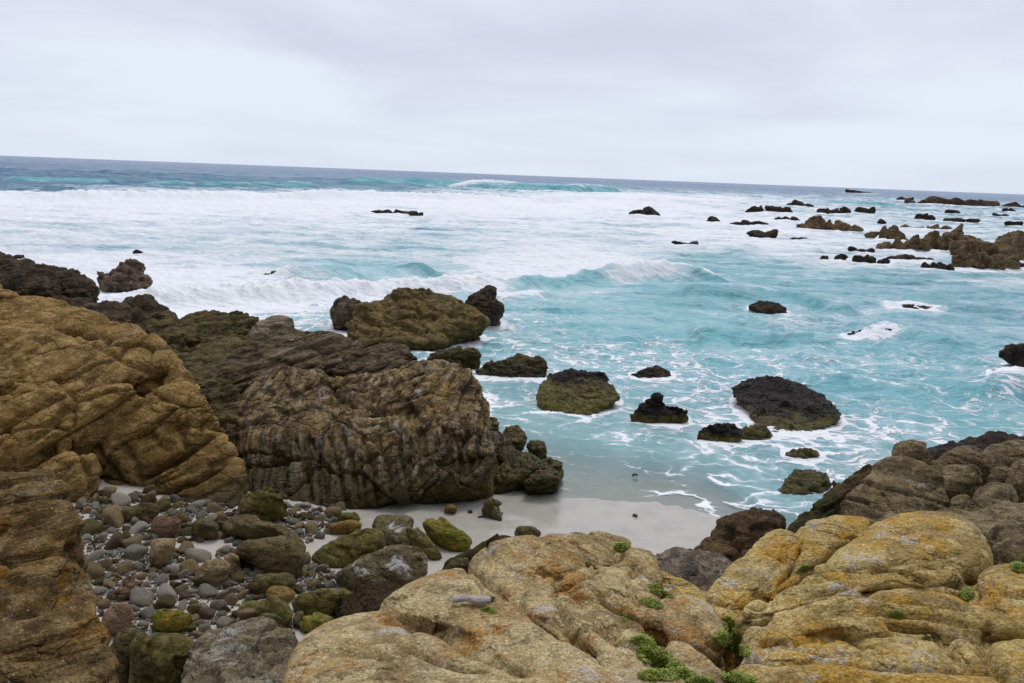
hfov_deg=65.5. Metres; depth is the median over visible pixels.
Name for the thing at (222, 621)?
cobble
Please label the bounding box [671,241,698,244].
reef rock
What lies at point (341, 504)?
cobble
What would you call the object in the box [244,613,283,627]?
gully boulder
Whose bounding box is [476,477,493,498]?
rubble rock
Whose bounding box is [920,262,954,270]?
reef rock
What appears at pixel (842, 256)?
reef rock
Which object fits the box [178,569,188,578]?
cobble
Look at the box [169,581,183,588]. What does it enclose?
cobble
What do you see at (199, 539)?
cobble
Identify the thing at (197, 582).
cobble
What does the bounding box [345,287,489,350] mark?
islet
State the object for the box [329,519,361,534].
gully boulder
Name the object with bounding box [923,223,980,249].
reef rock
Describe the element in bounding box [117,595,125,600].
cobble
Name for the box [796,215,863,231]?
reef rock
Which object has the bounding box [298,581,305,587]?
cobble
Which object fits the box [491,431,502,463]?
rubble rock
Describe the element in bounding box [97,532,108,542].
cobble
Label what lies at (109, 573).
cobble
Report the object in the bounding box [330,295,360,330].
boulder
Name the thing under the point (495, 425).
rubble rock
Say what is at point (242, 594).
cobble
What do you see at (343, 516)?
gully boulder
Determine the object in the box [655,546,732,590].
saddle rock
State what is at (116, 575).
cobble
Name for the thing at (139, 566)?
cobble
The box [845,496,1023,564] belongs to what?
bank rock
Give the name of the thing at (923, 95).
sky
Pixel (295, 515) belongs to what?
cobble
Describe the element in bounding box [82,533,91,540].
cobble
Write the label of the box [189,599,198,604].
cobble
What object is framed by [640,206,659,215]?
reef rock
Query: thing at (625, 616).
succulent plant
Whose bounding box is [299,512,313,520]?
cobble
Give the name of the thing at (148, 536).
cobble
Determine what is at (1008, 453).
boulder
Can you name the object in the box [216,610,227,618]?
cobble
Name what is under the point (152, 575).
cobble
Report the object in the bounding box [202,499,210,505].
cobble
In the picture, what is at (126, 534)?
cobble
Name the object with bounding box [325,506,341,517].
cobble
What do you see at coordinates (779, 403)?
sea rock
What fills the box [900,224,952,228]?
reef rock
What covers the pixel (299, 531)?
cobble
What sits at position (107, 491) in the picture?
cobble
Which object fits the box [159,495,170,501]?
cobble
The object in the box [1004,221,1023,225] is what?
reef rock
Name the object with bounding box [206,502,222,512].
cobble
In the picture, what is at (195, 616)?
cobble
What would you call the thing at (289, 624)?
cobble
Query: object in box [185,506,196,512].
cobble
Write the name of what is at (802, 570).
succulent plant
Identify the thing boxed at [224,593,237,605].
cobble
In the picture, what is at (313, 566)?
cobble
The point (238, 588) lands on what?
cobble
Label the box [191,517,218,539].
gully boulder
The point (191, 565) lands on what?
cobble
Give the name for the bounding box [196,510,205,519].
cobble
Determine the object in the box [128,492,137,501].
cobble
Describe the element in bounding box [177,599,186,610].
cobble
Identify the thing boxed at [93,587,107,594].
cobble
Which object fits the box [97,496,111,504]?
cobble
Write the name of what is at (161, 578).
cobble
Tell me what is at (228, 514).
cobble
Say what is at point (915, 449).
boulder
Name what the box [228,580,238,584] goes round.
cobble
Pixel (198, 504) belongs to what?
cobble
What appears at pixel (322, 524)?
cobble
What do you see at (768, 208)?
reef rock
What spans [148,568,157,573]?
cobble
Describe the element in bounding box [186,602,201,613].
cobble
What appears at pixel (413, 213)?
reef rock
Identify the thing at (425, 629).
foreground slab
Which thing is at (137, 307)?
shore rock
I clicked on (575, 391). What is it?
sea rock
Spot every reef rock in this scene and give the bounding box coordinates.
[12,254,24,258]
[133,249,142,253]
[371,209,408,213]
[408,211,422,215]
[629,209,641,213]
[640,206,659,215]
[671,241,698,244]
[707,216,719,221]
[730,220,769,224]
[745,205,792,211]
[746,229,778,237]
[774,216,799,220]
[787,199,813,206]
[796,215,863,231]
[816,206,850,213]
[834,253,847,259]
[845,189,871,192]
[848,246,874,252]
[852,254,889,263]
[854,207,875,213]
[864,225,907,239]
[875,234,930,250]
[877,219,885,223]
[887,254,933,259]
[896,197,913,199]
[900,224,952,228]
[904,196,1023,207]
[914,213,935,219]
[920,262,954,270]
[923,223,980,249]
[943,218,980,222]
[944,209,960,213]
[949,230,1023,259]
[951,249,1020,269]
[992,213,1008,215]
[1002,208,1015,210]
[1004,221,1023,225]
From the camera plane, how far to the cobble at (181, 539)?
10.59 m
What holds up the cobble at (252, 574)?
on the beach
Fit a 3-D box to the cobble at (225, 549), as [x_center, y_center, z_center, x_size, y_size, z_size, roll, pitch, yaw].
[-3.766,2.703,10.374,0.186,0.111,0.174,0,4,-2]
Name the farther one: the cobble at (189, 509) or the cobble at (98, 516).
the cobble at (189, 509)
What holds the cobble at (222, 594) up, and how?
on the beach
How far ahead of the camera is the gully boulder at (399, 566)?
9.71 m
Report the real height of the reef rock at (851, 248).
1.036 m
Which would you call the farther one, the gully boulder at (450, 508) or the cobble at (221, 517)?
the gully boulder at (450, 508)
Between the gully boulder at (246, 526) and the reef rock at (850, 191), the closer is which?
the gully boulder at (246, 526)
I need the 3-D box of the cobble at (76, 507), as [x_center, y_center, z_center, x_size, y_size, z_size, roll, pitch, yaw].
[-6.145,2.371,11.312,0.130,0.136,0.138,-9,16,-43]
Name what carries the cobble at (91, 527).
on the beach
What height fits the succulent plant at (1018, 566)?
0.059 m
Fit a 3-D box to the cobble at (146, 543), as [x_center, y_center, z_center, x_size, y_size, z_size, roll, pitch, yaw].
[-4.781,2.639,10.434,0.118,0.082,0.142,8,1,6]
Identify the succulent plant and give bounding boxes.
[480,605,498,613]
[613,541,629,551]
[621,614,630,621]
[629,633,696,682]
[639,582,674,609]
[685,670,756,682]
[711,615,751,656]
[795,564,809,574]
[887,609,904,618]
[958,586,974,600]
[1009,560,1023,572]
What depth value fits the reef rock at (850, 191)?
840.27 m
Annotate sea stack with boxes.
[97,258,152,292]
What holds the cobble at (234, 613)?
on the beach
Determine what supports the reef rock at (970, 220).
in the sea
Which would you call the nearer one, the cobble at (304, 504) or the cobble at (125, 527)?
the cobble at (125, 527)
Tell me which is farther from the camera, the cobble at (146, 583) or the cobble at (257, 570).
the cobble at (257, 570)
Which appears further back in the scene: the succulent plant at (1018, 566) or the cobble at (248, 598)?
the cobble at (248, 598)
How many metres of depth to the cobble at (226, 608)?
8.79 m
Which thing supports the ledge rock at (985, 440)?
on the beach
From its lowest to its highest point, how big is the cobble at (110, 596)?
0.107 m
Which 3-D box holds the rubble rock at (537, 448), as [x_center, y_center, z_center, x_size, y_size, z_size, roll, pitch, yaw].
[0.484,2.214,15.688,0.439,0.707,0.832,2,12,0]
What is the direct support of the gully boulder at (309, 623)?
on the beach
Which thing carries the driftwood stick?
on the foreground slab
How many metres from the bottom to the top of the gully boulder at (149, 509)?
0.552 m
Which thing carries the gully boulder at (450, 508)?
on the beach
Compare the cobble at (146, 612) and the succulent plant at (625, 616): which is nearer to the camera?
the succulent plant at (625, 616)
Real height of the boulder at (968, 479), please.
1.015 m
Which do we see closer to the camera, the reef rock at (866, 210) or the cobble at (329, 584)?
the cobble at (329, 584)
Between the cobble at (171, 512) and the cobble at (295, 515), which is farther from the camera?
the cobble at (295, 515)
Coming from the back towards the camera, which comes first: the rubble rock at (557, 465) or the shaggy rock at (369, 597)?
the rubble rock at (557, 465)
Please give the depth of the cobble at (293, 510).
12.13 m
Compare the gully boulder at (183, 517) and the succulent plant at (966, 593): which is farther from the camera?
the gully boulder at (183, 517)
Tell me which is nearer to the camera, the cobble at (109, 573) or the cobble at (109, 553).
the cobble at (109, 573)
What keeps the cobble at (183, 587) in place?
on the beach
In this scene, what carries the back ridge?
on the beach
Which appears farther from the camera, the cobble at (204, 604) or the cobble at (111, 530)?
the cobble at (111, 530)
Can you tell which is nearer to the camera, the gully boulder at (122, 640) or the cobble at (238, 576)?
the gully boulder at (122, 640)
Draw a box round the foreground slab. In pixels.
[283,568,611,682]
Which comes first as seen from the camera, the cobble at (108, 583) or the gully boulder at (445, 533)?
the cobble at (108, 583)
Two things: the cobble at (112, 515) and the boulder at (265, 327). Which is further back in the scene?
the boulder at (265, 327)
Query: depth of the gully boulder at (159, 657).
6.76 m
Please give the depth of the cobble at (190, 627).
8.17 m
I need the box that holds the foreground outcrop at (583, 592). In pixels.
[468,531,731,682]
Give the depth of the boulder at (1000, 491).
10.97 m
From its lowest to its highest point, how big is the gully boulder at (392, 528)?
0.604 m
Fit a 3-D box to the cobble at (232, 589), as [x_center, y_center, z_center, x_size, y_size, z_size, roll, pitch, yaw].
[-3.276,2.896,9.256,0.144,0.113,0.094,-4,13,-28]
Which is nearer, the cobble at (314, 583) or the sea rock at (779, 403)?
the cobble at (314, 583)
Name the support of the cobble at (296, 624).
on the beach
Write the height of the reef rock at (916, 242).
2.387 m
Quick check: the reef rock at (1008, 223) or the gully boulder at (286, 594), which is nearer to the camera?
the gully boulder at (286, 594)
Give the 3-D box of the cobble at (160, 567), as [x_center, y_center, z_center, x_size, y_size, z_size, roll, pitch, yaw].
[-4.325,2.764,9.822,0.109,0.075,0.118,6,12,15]
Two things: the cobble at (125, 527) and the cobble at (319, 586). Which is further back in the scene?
the cobble at (125, 527)
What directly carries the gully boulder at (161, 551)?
on the beach
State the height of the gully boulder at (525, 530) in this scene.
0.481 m
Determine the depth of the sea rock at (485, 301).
29.20 m
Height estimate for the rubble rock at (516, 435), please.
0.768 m
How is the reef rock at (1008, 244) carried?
in the sea
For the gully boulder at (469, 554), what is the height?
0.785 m
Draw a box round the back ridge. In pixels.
[0,251,148,333]
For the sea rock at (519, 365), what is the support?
in the sea
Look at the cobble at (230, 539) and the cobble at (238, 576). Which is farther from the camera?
the cobble at (230, 539)
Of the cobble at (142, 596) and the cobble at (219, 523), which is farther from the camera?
the cobble at (219, 523)
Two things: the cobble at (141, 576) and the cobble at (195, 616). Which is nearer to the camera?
the cobble at (195, 616)
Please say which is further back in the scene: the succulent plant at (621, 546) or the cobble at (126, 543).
the cobble at (126, 543)
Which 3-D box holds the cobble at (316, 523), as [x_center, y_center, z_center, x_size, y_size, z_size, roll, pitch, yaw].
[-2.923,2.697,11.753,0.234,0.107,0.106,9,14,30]
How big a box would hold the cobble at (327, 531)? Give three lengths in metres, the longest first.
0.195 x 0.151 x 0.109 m
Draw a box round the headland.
[0,284,248,505]
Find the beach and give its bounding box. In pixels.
[72,433,791,645]
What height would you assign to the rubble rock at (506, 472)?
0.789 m
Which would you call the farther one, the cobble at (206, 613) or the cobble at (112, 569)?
the cobble at (112, 569)
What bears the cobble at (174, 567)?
on the beach
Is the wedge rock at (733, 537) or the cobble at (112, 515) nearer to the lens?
the wedge rock at (733, 537)
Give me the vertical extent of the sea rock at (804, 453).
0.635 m
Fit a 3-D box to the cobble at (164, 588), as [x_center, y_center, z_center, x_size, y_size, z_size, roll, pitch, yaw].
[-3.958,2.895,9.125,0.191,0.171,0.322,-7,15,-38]
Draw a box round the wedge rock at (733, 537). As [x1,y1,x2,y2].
[693,507,785,561]
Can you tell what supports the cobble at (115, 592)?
on the beach
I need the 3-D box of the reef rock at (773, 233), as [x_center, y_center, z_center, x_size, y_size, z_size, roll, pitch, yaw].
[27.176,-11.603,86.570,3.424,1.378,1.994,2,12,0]
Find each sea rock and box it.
[427,346,481,369]
[465,285,504,325]
[475,353,547,377]
[536,368,619,414]
[629,392,688,423]
[631,365,670,377]
[697,423,744,442]
[731,375,841,431]
[742,424,772,439]
[749,300,786,313]
[777,469,831,494]
[785,448,819,458]
[847,328,893,334]
[902,304,931,308]
[998,343,1023,366]
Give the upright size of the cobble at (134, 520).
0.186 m
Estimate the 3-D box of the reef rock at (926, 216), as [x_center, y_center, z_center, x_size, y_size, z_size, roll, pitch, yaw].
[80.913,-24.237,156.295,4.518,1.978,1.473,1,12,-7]
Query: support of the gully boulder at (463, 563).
on the beach
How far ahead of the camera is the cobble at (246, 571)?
9.83 m
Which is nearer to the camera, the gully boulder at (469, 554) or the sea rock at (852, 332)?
the gully boulder at (469, 554)
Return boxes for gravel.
[74,497,334,638]
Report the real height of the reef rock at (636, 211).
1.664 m
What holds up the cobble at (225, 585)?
on the beach
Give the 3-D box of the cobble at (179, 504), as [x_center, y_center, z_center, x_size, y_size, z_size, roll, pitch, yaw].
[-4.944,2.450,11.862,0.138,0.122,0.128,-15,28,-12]
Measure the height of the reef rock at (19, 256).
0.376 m
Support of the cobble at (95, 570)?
on the beach
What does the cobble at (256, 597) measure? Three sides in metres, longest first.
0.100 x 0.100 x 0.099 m
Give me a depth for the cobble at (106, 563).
9.63 m
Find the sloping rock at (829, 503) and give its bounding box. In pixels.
[787,464,871,532]
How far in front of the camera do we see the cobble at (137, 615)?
8.50 m
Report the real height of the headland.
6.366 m
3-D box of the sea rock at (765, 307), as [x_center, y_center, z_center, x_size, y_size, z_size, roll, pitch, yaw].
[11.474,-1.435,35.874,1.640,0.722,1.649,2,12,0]
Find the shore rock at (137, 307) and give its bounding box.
[101,294,178,323]
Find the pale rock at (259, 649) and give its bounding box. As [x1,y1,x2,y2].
[181,616,298,682]
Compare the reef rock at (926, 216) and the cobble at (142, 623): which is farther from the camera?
the reef rock at (926, 216)
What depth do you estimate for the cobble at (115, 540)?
10.20 m
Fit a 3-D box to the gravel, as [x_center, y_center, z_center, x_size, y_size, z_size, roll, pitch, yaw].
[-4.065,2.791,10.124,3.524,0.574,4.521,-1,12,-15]
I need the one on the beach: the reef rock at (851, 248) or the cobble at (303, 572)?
the cobble at (303, 572)
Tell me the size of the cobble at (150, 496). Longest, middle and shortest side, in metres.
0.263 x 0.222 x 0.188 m
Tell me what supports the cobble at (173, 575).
on the beach
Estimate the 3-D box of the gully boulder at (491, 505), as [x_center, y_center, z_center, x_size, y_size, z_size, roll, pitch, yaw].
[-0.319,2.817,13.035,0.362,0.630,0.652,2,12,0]
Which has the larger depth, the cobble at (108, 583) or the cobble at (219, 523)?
the cobble at (219, 523)
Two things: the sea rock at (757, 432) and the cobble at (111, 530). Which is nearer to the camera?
the cobble at (111, 530)
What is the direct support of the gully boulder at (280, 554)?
on the beach
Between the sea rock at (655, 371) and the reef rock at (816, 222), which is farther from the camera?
the reef rock at (816, 222)
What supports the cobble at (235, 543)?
on the beach
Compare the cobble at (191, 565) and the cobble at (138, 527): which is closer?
the cobble at (191, 565)
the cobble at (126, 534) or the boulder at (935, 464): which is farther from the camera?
the boulder at (935, 464)
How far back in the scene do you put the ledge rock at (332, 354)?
16.42 m
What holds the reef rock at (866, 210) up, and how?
in the sea
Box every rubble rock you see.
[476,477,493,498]
[490,416,498,431]
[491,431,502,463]
[495,452,540,482]
[503,425,526,450]
[523,469,560,494]
[526,440,547,459]
[539,457,563,481]
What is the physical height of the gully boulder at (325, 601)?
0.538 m
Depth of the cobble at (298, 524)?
11.56 m
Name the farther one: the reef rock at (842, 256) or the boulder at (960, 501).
the reef rock at (842, 256)
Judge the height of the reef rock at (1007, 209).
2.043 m
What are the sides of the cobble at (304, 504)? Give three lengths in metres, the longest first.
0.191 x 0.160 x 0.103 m
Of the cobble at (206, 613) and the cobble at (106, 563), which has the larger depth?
the cobble at (106, 563)
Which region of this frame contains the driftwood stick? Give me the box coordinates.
[452,594,490,604]
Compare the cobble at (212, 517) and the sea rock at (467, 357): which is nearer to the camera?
the cobble at (212, 517)
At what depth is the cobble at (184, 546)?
10.27 m
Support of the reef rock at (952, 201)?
in the sea
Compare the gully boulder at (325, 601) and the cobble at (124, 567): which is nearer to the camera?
the gully boulder at (325, 601)
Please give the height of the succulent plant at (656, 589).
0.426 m
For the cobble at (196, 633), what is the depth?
8.05 m
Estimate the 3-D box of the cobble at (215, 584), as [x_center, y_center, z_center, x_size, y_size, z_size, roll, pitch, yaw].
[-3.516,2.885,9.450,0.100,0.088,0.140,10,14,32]
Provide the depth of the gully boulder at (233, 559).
9.73 m
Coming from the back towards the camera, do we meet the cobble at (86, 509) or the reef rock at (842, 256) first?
the reef rock at (842, 256)
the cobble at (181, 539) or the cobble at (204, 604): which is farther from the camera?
the cobble at (181, 539)
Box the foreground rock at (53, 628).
[0,469,118,682]
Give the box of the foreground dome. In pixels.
[660,510,1023,682]
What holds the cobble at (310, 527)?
on the beach
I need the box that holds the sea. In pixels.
[0,155,1023,521]
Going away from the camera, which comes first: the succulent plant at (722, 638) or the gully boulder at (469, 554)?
the succulent plant at (722, 638)
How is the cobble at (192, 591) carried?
on the beach
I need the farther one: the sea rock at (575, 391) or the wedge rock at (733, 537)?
the sea rock at (575, 391)
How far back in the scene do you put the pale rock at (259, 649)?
6.48 m
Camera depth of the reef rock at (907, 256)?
63.69 m
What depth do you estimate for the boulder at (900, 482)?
10.89 m
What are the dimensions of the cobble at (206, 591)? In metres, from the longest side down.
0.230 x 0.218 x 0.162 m
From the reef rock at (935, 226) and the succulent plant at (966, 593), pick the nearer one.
the succulent plant at (966, 593)
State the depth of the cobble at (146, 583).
9.31 m
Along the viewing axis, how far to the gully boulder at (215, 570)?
9.42 m
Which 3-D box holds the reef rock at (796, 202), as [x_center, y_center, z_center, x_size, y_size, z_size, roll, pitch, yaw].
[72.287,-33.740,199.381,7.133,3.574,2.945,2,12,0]
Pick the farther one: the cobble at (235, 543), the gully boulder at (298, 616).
the cobble at (235, 543)
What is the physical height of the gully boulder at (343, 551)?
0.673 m
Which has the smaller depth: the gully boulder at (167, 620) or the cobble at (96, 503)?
the gully boulder at (167, 620)
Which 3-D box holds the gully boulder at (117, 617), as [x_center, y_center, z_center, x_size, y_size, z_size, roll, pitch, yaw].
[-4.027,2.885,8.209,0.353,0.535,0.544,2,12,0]
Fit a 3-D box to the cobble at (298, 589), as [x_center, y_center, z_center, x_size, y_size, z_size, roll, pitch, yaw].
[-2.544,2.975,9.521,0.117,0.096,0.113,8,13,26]
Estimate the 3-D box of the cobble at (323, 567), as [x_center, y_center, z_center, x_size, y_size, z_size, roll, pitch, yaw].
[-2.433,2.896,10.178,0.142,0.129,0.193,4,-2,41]
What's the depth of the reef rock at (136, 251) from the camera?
47.75 m
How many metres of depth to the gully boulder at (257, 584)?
9.30 m
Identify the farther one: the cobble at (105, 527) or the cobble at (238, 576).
the cobble at (105, 527)
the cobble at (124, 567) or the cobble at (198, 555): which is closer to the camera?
the cobble at (124, 567)
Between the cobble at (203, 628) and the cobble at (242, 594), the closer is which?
the cobble at (203, 628)
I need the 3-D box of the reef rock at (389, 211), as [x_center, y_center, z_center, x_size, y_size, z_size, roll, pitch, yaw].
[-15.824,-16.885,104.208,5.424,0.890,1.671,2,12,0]
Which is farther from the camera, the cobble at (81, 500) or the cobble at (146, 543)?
the cobble at (81, 500)
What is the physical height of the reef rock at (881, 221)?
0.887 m
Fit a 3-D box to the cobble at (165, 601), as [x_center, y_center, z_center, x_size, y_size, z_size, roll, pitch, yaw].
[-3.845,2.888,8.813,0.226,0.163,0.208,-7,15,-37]
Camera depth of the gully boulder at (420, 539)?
10.98 m
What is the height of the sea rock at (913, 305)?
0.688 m
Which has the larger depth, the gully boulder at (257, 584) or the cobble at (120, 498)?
the cobble at (120, 498)
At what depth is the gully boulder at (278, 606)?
8.38 m
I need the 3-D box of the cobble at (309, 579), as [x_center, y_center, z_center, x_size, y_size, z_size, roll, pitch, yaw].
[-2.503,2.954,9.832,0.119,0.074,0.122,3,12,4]
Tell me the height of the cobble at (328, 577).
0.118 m
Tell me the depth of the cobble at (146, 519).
11.14 m
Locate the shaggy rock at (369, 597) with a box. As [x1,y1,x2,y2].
[334,580,398,618]
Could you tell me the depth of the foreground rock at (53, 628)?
4.33 m
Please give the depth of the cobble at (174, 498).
11.98 m
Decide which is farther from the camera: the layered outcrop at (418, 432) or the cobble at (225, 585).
the layered outcrop at (418, 432)
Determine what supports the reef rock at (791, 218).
in the sea
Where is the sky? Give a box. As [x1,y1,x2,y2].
[0,0,1023,193]
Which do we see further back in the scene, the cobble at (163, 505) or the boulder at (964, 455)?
the boulder at (964, 455)
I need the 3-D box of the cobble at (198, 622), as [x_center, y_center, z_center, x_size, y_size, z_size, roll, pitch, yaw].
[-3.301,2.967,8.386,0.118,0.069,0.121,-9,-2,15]
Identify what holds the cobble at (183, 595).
on the beach
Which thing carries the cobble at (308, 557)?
on the beach
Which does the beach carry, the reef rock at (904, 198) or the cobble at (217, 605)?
the cobble at (217, 605)
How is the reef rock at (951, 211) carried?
in the sea
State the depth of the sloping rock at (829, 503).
12.28 m
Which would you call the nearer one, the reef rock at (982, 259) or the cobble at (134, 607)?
the cobble at (134, 607)
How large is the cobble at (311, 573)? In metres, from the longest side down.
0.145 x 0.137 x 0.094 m
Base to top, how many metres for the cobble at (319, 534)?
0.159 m
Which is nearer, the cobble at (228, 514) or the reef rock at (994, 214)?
the cobble at (228, 514)
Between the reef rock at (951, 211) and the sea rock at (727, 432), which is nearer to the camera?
the sea rock at (727, 432)
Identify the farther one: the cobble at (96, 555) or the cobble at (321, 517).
the cobble at (321, 517)
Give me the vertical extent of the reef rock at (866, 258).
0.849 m
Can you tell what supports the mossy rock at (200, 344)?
on the beach
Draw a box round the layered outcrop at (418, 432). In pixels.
[235,359,558,508]
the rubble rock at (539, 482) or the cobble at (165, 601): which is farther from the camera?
the rubble rock at (539, 482)
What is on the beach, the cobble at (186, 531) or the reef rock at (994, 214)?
the cobble at (186, 531)
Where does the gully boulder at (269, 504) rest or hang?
on the beach
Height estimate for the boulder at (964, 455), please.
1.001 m
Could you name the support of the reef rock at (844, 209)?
in the sea
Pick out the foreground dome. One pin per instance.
(824, 618)
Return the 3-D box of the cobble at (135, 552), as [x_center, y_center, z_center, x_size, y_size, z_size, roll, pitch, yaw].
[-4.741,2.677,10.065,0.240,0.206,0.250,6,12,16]
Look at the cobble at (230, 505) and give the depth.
12.02 m
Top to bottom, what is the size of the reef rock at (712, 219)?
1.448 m
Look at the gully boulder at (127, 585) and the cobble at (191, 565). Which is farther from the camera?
the cobble at (191, 565)
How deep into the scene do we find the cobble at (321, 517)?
11.97 m
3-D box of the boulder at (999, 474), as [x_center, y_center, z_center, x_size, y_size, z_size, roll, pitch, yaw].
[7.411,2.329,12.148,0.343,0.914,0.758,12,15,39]
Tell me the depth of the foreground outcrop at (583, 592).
4.55 m
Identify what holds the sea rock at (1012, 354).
in the sea
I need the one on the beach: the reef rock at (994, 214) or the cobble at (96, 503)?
the cobble at (96, 503)
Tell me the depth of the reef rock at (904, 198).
425.33 m
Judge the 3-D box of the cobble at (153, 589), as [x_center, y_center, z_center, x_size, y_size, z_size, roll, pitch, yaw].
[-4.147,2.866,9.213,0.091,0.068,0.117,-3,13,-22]
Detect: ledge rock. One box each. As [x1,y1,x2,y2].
[208,330,417,389]
[927,430,1023,460]
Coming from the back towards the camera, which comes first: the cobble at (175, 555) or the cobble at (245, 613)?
the cobble at (175, 555)
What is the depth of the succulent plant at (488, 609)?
3.98 m
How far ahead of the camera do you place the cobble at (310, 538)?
11.11 m
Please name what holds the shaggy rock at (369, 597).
on the beach
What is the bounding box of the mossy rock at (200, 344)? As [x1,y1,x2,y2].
[140,310,301,446]
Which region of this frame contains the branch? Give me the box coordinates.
[478,512,502,517]
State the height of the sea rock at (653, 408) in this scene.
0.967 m
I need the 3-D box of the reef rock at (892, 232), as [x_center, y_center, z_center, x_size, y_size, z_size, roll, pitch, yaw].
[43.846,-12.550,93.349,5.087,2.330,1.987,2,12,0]
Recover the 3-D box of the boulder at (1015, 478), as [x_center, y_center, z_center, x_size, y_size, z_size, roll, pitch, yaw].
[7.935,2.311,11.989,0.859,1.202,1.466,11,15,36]
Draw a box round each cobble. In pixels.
[74,505,83,511]
[76,497,86,504]
[80,506,91,513]
[81,518,103,535]
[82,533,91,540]
[86,549,105,562]
[86,561,103,579]
[90,493,97,502]
[91,501,99,508]
[92,576,104,584]
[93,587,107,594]
[95,514,102,519]
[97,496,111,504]
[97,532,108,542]
[97,598,110,608]
[99,558,112,570]
[101,486,116,497]
[101,504,123,527]
[103,525,110,530]
[103,531,122,549]
[103,577,116,588]
[105,551,113,556]
[105,572,113,577]
[107,527,115,533]
[107,593,118,600]
[108,565,115,572]
[110,492,131,505]
[110,589,118,594]
[113,572,121,578]
[116,560,132,575]
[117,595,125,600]
[121,536,141,547]
[122,525,130,530]
[122,530,131,538]
[124,544,148,560]
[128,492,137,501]
[129,521,149,533]
[130,517,139,524]
[130,586,154,606]
[131,604,140,610]
[133,562,145,571]
[134,612,141,617]
[135,572,146,579]
[137,620,148,625]
[140,516,152,523]
[140,607,154,618]
[141,490,156,502]
[142,540,151,545]
[142,581,149,586]
[143,533,152,539]
[147,572,157,579]
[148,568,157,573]
[149,587,157,592]
[154,500,170,511]
[155,564,164,569]
[155,573,168,585]
[155,594,175,608]
[157,583,177,597]
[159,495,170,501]
[166,508,175,516]
[166,563,180,572]
[169,571,178,579]
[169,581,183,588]
[170,494,179,502]
[172,552,178,559]
[175,501,183,507]
[177,536,187,541]
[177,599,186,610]
[178,540,194,553]
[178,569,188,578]
[178,584,188,591]
[179,527,192,535]
[179,591,191,600]
[180,558,198,572]
[180,623,196,632]
[184,548,211,561]
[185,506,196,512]
[186,589,197,593]
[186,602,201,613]
[189,500,205,508]
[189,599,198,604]
[190,630,203,637]
[192,613,198,621]
[192,619,203,625]
[193,578,208,587]
[194,534,204,542]
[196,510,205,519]
[197,583,217,598]
[198,607,215,619]
[198,624,210,632]
[201,602,208,607]
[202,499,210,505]
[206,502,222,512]
[207,514,216,520]
[209,600,227,610]
[210,582,220,586]
[214,520,225,530]
[216,545,230,552]
[216,590,228,598]
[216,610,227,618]
[216,616,234,627]
[217,513,228,520]
[222,582,232,589]
[223,605,230,611]
[224,536,235,542]
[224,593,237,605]
[225,503,234,508]
[225,512,234,516]
[226,587,235,594]
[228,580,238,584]
[230,571,244,582]
[231,610,237,618]
[232,541,240,546]
[236,585,242,591]
[236,589,248,599]
[237,608,254,618]
[243,568,250,574]
[245,596,252,600]
[248,571,255,576]
[252,595,260,599]
[254,567,265,573]
[285,518,297,523]
[287,621,294,627]
[290,508,297,513]
[292,513,298,518]
[293,528,303,535]
[294,585,302,593]
[294,620,301,628]
[295,521,302,528]
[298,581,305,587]
[299,502,310,507]
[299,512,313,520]
[299,568,306,577]
[304,522,316,534]
[304,552,310,563]
[304,577,313,582]
[306,536,313,541]
[307,520,318,526]
[307,570,315,577]
[307,578,319,588]
[309,563,317,569]
[314,531,325,538]
[315,564,328,571]
[316,584,323,588]
[317,514,325,521]
[318,521,324,527]
[323,527,333,534]
[324,574,331,580]
[324,580,335,588]
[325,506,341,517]
[334,501,345,510]
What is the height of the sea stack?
1.809 m
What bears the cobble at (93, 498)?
on the beach
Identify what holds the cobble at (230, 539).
on the beach
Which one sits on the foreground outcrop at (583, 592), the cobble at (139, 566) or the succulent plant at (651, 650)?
the succulent plant at (651, 650)
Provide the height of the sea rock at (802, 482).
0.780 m
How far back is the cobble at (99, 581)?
9.21 m
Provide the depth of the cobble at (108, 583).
9.17 m
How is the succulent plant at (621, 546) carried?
on the foreground outcrop at (583, 592)
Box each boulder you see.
[101,502,159,521]
[101,603,133,635]
[109,627,146,682]
[117,575,144,599]
[128,632,193,682]
[148,538,175,565]
[150,514,180,537]
[150,609,192,632]
[163,510,188,522]
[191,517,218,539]
[195,558,230,583]
[222,514,305,551]
[224,553,240,575]
[231,535,305,576]
[237,487,287,522]
[237,595,292,626]
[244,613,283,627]
[246,315,294,337]
[247,572,296,594]
[265,585,294,602]
[291,588,352,615]
[292,611,304,622]
[299,612,332,632]
[311,528,385,567]
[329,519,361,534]
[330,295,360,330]
[334,544,427,590]
[338,512,359,520]
[372,514,413,545]
[406,527,441,559]
[422,517,471,551]
[442,533,511,569]
[444,504,456,513]
[444,557,469,573]
[481,497,501,520]
[514,526,540,536]
[840,456,950,514]
[891,439,930,464]
[930,460,946,469]
[936,464,984,499]
[937,445,982,465]
[949,494,971,508]
[972,482,1018,502]
[977,439,1023,485]
[986,465,1009,483]
[1005,458,1023,502]
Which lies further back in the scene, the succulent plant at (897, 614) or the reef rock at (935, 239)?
the reef rock at (935, 239)
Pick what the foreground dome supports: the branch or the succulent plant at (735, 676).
the succulent plant at (735, 676)
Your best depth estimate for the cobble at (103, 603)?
8.67 m
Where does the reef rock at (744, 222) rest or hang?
in the sea
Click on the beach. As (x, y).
(588, 496)
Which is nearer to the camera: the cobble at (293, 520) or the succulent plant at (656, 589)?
the succulent plant at (656, 589)
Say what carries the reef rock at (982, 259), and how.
in the sea

